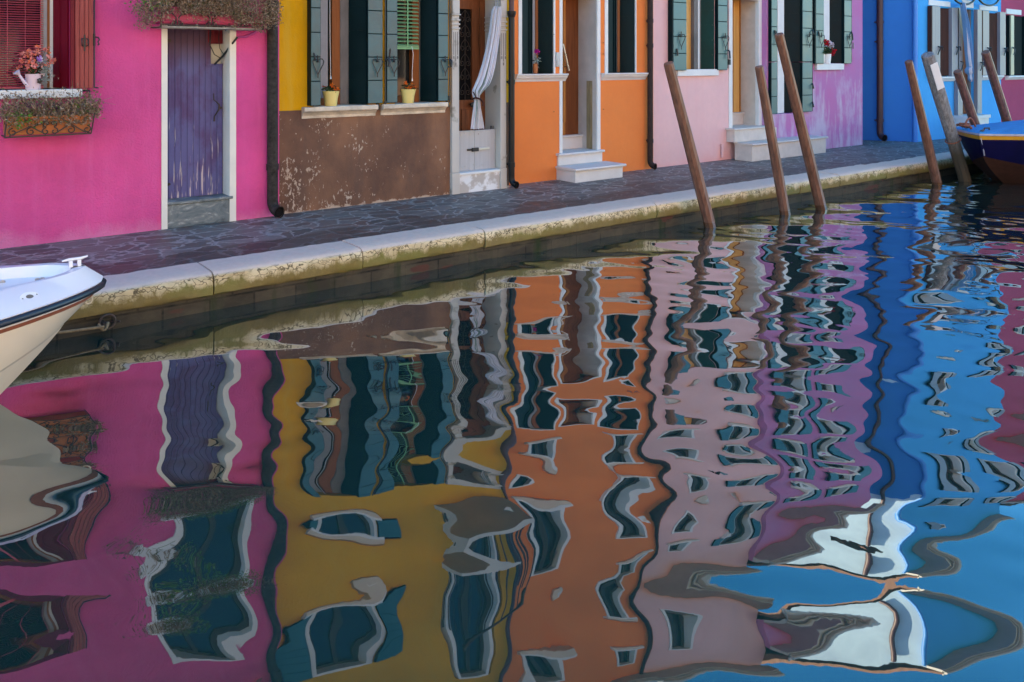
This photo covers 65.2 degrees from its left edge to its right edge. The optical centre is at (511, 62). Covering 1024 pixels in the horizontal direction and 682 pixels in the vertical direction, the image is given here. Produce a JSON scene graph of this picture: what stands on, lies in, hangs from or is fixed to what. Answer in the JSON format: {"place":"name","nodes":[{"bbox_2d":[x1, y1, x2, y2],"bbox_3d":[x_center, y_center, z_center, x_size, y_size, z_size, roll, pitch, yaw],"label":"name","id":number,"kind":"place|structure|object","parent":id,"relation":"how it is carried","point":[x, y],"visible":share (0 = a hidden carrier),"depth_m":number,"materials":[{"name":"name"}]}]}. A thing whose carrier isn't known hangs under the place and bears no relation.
{"place":"outdoors","nodes":[
{"label":"outdoors","id":0,"kind":"place"},
{"bbox_2d":[0,0,284,248],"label":"terraced house","id":1,"kind":"structure","parent":0,"point":[185,132],"depth_m":7.52,"materials":[{"name":"pink paint"}]},
{"bbox_2d":[13,45,55,89],"bbox_3d":[-4.180,0.039,7.018,0.319,0.395,0.204,0,0,-26],"label":"watering can","id":2,"kind":"object","parent":1,"relation":"on","point":[32,79],"visible":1,"depth_m":6.99,"materials":[{"name":"white metal"}]},
{"bbox_2d":[0,0,99,98],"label":"window","id":3,"kind":"structure","parent":1,"relation":"in","point":[24,24],"depth_m":7.18,"materials":[{"name":"red wood"}]},
{"bbox_2d":[0,71,115,137],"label":"flower box","id":4,"kind":"object","parent":1,"relation":"attached to","point":[18,120],"visible":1,"depth_m":6.88,"materials":[{"name":"ceramic"}]},
{"bbox_2d":[168,0,222,198],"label":"door","id":5,"kind":"structure","parent":1,"relation":"in","point":[195,85],"depth_m":8.02,"materials":[{"name":"purple paint"}]},
{"bbox_2d":[124,0,283,32],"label":"flower box","id":6,"kind":"object","parent":1,"relation":"attached to","point":[225,15],"visible":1,"depth_m":7.64,"materials":[{"name":"plastic"}]},
{"bbox_2d":[279,0,518,213],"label":"terraced house","id":7,"kind":"structure","parent":0,"point":[370,138],"depth_m":9.17,"materials":[{"name":"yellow paint"}]},
{"bbox_2d":[321,82,339,105],"bbox_3d":[-1.992,0.347,8.770,0.222,0.258,0.203,0,0,10],"label":"flower pot","id":8,"kind":"object","parent":7,"relation":"on","point":[330,96],"visible":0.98,"depth_m":8.72,"materials":[{"name":"beige ceramic"}]},
{"bbox_2d":[302,0,390,118],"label":"window","id":9,"kind":"structure","parent":7,"relation":"in","point":[345,37],"depth_m":9.02,"materials":[{"name":"black wood"}]},
{"bbox_2d":[400,81,418,102],"bbox_3d":[-1.203,0.345,9.369,0.220,0.262,0.191,0,0,-15],"label":"flower pot","id":10,"kind":"object","parent":7,"relation":"on","point":[408,91],"visible":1,"depth_m":9.31,"materials":[{"name":"beige ceramic"}]},
{"bbox_2d":[380,0,452,114],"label":"window","id":11,"kind":"structure","parent":7,"relation":"in","point":[416,30],"depth_m":9.58,"materials":[{"name":"black wood"}]},
{"bbox_2d":[459,0,484,130],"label":"door","id":12,"kind":"structure","parent":7,"relation":"in","point":[471,31],"depth_m":10.27,"materials":[{"name":"brown wood"}]},
{"bbox_2d":[471,0,501,128],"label":"door curtain","id":13,"kind":"object","parent":7,"relation":"hanging from","point":[484,79],"depth_m":9.94,"materials":[{"name":"white fabric"}]},
{"bbox_2d":[0,138,963,275],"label":"pavement","id":14,"kind":"structure","parent":0,"point":[125,253],"depth_m":8.30,"materials":[{"name":"grey stone"}]},
{"bbox_2d":[524,0,827,167],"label":"terraced house","id":15,"kind":"structure","parent":14,"relation":"on","point":[711,50],"depth_m":12.96,"materials":[{"name":"pink paint"}]},
{"bbox_2d":[668,0,730,75],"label":"window","id":16,"kind":"structure","parent":15,"relation":"in","point":[690,22],"depth_m":12.81,"materials":[{"name":"green wood"}]},
{"bbox_2d":[733,0,740,111],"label":"door","id":17,"kind":"structure","parent":15,"relation":"in","point":[736,3],"depth_m":13.90,"materials":[{"name":"yellow wood"}]},
{"bbox_2d":[762,0,861,148],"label":"terraced house","id":18,"kind":"structure","parent":14,"relation":"on","point":[830,95],"depth_m":14.55,"materials":[{"name":"paint"}]},
{"bbox_2d":[768,0,813,113],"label":"door","id":19,"kind":"structure","parent":18,"relation":"in","point":[793,18],"depth_m":14.22,"materials":[{"name":"white paint"}]},
{"bbox_2d":[823,41,829,60],"bbox_3d":[5.690,-0.185,14.642,0.279,0.414,0.189,0,0,-37],"label":"flower pot","id":20,"kind":"object","parent":18,"relation":"on","point":[825,51],"visible":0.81,"depth_m":14.62,"materials":[{"name":"white ceramic"}]},
{"bbox_2d":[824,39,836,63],"bbox_3d":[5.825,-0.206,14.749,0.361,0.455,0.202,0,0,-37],"label":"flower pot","id":21,"kind":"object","parent":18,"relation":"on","point":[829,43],"visible":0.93,"depth_m":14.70,"materials":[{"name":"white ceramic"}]},
{"bbox_2d":[813,0,852,69],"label":"window","id":22,"kind":"structure","parent":18,"relation":"in","point":[832,19],"depth_m":15.05,"materials":[{"name":"white paint"}]},
{"bbox_2d":[0,169,1023,681],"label":"water","id":23,"kind":"structure","parent":0,"point":[768,445],"depth_m":3.71,"materials":[{"name":"liquid"}]},
{"bbox_2d":[0,255,106,393],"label":"motorboat","id":24,"kind":"object","parent":23,"relation":"on","point":[41,304],"visible":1,"depth_m":4.41,"materials":[{"name":"white plastic"}]},
{"bbox_2d":[664,61,715,227],"bbox_3d":[2.091,1.231,9.075,1.038,2.489,0.129,0,0,-37],"label":"mooring pole","id":25,"kind":"object","parent":23,"relation":"in","point":[701,192],"visible":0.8,"depth_m":8.96,"materials":[{"name":"weathered brown wood"}]},
{"bbox_2d":[755,65,790,214],"bbox_3d":[3.252,1.260,9.824,0.819,2.449,0.126,0,0,-37],"label":"mooring pole","id":26,"kind":"object","parent":23,"relation":"in","point":[778,177],"visible":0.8,"depth_m":9.73,"materials":[{"name":"weathered brown wood"}]},
{"bbox_2d":[775,32,826,209],"bbox_3d":[3.725,1.053,10.122,1.268,2.838,0.137,0,0,-37],"label":"mooring pole","id":27,"kind":"object","parent":23,"relation":"in","point":[808,156],"visible":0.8,"depth_m":10.00,"materials":[{"name":"weathered brown wood"}]},
{"bbox_2d":[905,60,941,184],"bbox_3d":[6.290,1.211,12.108,1.261,2.503,0.133,0,0,-37],"label":"mooring pole","id":28,"kind":"object","parent":23,"relation":"in","point":[930,155],"visible":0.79,"depth_m":11.98,"materials":[{"name":"weathered brown wood"}]},
{"bbox_2d":[921,52,971,181],"bbox_3d":[6.850,1.142,12.460,1.721,2.606,0.229,0,0,-37],"label":"mooring pole","id":29,"kind":"object","parent":23,"relation":"in","point":[936,85],"visible":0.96,"depth_m":12.26,"materials":[{"name":"brown wood"}]},
{"bbox_2d":[953,69,979,124],"bbox_3d":[8.093,1.267,13.863,1.732,2.303,0.156,0,0,-37],"label":"mooring pole","id":30,"kind":"object","parent":23,"relation":"in","point":[965,94],"visible":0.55,"depth_m":13.51,"materials":[{"name":"brown wood"}]},
{"bbox_2d":[956,120,1023,182],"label":"rowing boat","id":31,"kind":"object","parent":23,"relation":"on","point":[995,151],"visible":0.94,"depth_m":12.11,"materials":[{"name":"blue paint"}]},
{"bbox_2d":[956,117,975,128],"bbox_3d":[7.086,0.948,12.539,0.283,0.171,0.496,0,0,36],"label":"rope","id":32,"kind":"object","parent":31,"relation":"on","point":[966,125],"visible":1,"depth_m":12.53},
{"bbox_2d":[981,50,1011,121],"bbox_3d":[9.034,1.103,14.583,1.960,2.636,0.160,0,0,-37],"label":"mooring pole","id":33,"kind":"object","parent":23,"relation":"in","point":[1001,103],"visible":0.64,"depth_m":14.23,"materials":[{"name":"brown wood"}]},
{"bbox_2d":[51,149,978,340],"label":"quay wall","id":34,"kind":"structure","parent":0,"point":[138,297],"depth_m":7.23,"materials":[{"name":"stone"}]},
{"bbox_2d":[57,322,108,333],"bbox_3d":[-3.372,1.718,5.117,1.462,0.292,0.073,0,0,-39],"label":"mooring rope","id":35,"kind":"object","parent":34,"relation":"attached to","point":[100,327],"visible":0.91,"depth_m":5.47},
{"bbox_2d":[485,0,656,184],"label":"terraced house","id":36,"kind":"structure","parent":0,"point":[583,110],"depth_m":11.45,"materials":[{"name":"orange paint"}]},
{"bbox_2d":[533,49,541,73],"bbox_3d":[0.334,-0.019,10.727,0.116,0.345,0.120,0,0,-37],"label":"flower pot","id":37,"kind":"object","parent":36,"relation":"on","point":[535,65],"visible":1,"depth_m":10.71,"materials":[{"name":"ceramic"}]},
{"bbox_2d":[515,0,568,81],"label":"window","id":38,"kind":"structure","parent":36,"relation":"in","point":[536,18],"depth_m":10.87,"materials":[{"name":"white paint"}]},
{"bbox_2d":[563,0,577,134],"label":"door","id":39,"kind":"structure","parent":36,"relation":"in","point":[570,7],"depth_m":11.58,"materials":[{"name":"brown wood"}]},
{"bbox_2d":[601,0,648,79],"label":"window","id":40,"kind":"structure","parent":36,"relation":"in","point":[620,15],"depth_m":11.84,"materials":[{"name":"white paint"}]},
{"bbox_2d":[862,0,1007,141],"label":"terraced house","id":41,"kind":"structure","parent":0,"point":[896,34],"depth_m":16.41,"materials":[{"name":"blue paint"}]},
{"bbox_2d":[928,0,960,80],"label":"window","id":42,"kind":"structure","parent":41,"relation":"in","point":[943,24],"depth_m":16.81,"materials":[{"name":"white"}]},
{"bbox_2d":[960,2,973,81],"bbox_3d":[9.679,-0.425,17.013,0.531,1.680,0.136,0,0,-37],"label":"door curtain","id":43,"kind":"object","parent":41,"relation":"hanging from","point":[968,50],"depth_m":17.00,"materials":[{"name":"blue fabric"}]},
{"bbox_2d":[954,0,998,5],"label":"wall lamp","id":44,"kind":"object","parent":41,"relation":"attached to","point":[980,1],"visible":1,"depth_m":17.43,"materials":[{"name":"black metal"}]},
{"bbox_2d":[979,5,1007,79],"bbox_3d":[10.809,-0.440,18.178,1.273,1.680,0.384,0,0,-37],"label":"window","id":45,"kind":"structure","parent":41,"relation":"in","point":[993,24],"depth_m":18.26,"materials":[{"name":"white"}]},
{"bbox_2d":[1001,0,1023,121],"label":"terraced house","id":46,"kind":"structure","parent":0,"point":[1012,83],"depth_m":18.93,"materials":[{"name":"paint"}]},
{"bbox_2d":[1005,9,1023,79],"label":"window","id":47,"kind":"structure","parent":46,"relation":"in","point":[1014,25],"depth_m":19.00,"materials":[{"name":"green paint"}]}
]}

